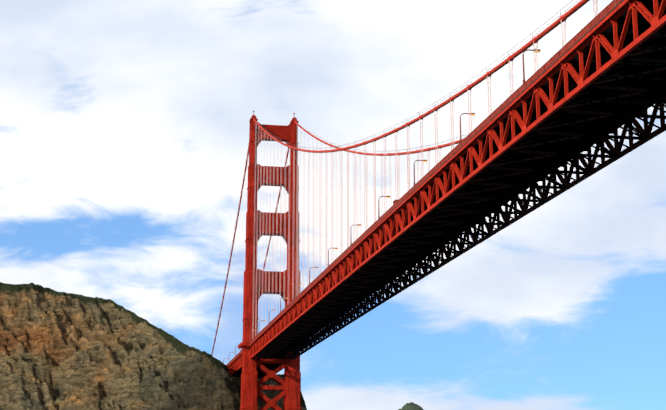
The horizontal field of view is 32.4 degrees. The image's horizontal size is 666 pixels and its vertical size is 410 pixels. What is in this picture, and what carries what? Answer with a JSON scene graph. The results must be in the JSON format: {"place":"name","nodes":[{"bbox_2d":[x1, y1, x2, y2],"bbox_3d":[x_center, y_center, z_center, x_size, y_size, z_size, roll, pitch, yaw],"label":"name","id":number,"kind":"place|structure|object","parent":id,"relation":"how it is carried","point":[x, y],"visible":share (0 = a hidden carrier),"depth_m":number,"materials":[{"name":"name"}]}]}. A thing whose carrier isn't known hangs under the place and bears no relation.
{"place":"outdoors","nodes":[
{"label":"outdoors","id":0,"kind":"place"},
{"bbox_2d":[0,282,306,409],"bbox_3d":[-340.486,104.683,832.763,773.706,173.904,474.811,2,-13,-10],"label":"rocky hill","id":1,"kind":"structure","parent":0,"point":[64,351],"depth_m":832.14,"materials":[{"name":"brown stone"}]},
{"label":"tower pier","id":2,"kind":"object","parent":1,"relation":"on","visible":0},
{"bbox_2d":[238,111,301,409],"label":"tower","id":3,"kind":"structure","parent":2,"relation":"on","point":[255,286],"depth_m":739.64,"materials":[{"name":"red metal"}]},
{"bbox_2d":[211,0,589,354],"bbox_3d":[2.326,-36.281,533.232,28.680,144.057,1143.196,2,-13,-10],"label":"cables","id":4,"kind":"object","parent":3,"relation":"attached to","point":[563,18],"visible":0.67,"depth_m":379.87,"materials":[{"name":"paint"}]},
{"bbox_2d":[212,0,578,347],"bbox_3d":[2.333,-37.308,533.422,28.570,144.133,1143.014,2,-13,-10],"label":"cable hand ropes","id":5,"kind":"object","parent":4,"relation":"attached to","point":[418,112],"visible":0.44,"depth_m":359.12,"materials":[{"name":"red"}]},
{"bbox_2d":[213,0,597,361],"bbox_3d":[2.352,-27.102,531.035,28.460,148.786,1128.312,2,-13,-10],"label":"suspender cables","id":6,"kind":"object","parent":4,"relation":"hanging from","point":[303,250],"visible":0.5,"depth_m":584.47,"materials":[{"name":"red metal"}]},
{"bbox_2d":[0,0,665,409],"label":"sky","id":7,"kind":"structure","parent":0,"point":[125,125],"materials":[{"name":"white"}]},
{"bbox_2d":[398,402,423,409],"bbox_3d":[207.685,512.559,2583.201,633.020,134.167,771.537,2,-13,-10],"label":"hill","id":8,"kind":"structure","parent":0,"point":[410,406],"depth_m":2506.80,"materials":[{"name":"green plant"}]},
{"bbox_2d":[232,0,665,378],"bbox_3d":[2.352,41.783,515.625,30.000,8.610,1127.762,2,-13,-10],"label":"roadway and sidewalks","id":9,"kind":"object","parent":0,"point":[609,29],"visible":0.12,"depth_m":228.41,"materials":[{"name":"red metal"}]},
{"bbox_2d":[223,0,615,362],"bbox_3d":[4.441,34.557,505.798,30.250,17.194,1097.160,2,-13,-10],"label":"lamp posts","id":10,"kind":"object","parent":9,"relation":"on","point":[413,183],"visible":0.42,"depth_m":330.00,"materials":[{"name":"grey metal"}]},
{"bbox_2d":[227,51,539,358],"bbox_3d":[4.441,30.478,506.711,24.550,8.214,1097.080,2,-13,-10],"label":"light lenses","id":11,"kind":"object","parent":10,"relation":"attached to","point":[389,197],"visible":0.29,"depth_m":330.08,"materials":[{"name":"orange"}]},
{"bbox_2d":[226,0,622,365],"bbox_3d":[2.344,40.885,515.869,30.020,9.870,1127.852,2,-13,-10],"label":"sidewalk railings","id":12,"kind":"object","parent":9,"relation":"on","point":[593,22],"visible":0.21,"depth_m":268.87,"materials":[{"name":"metal"}]},
{"bbox_2d":[228,0,665,375],"bbox_3d":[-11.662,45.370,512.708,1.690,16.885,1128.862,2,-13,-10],"label":"stiffening truss","id":13,"kind":"object","parent":9,"relation":"on","point":[286,319],"visible":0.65,"depth_m":265.16,"materials":[{"name":"red metal"}]},
{"bbox_2d":[259,93,665,378],"bbox_3d":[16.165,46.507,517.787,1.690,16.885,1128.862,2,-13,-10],"label":"stiffening truss","id":14,"kind":"object","parent":9,"relation":"on","point":[615,150],"visible":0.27,"depth_m":312.64,"materials":[{"name":"black metal"}]}
]}

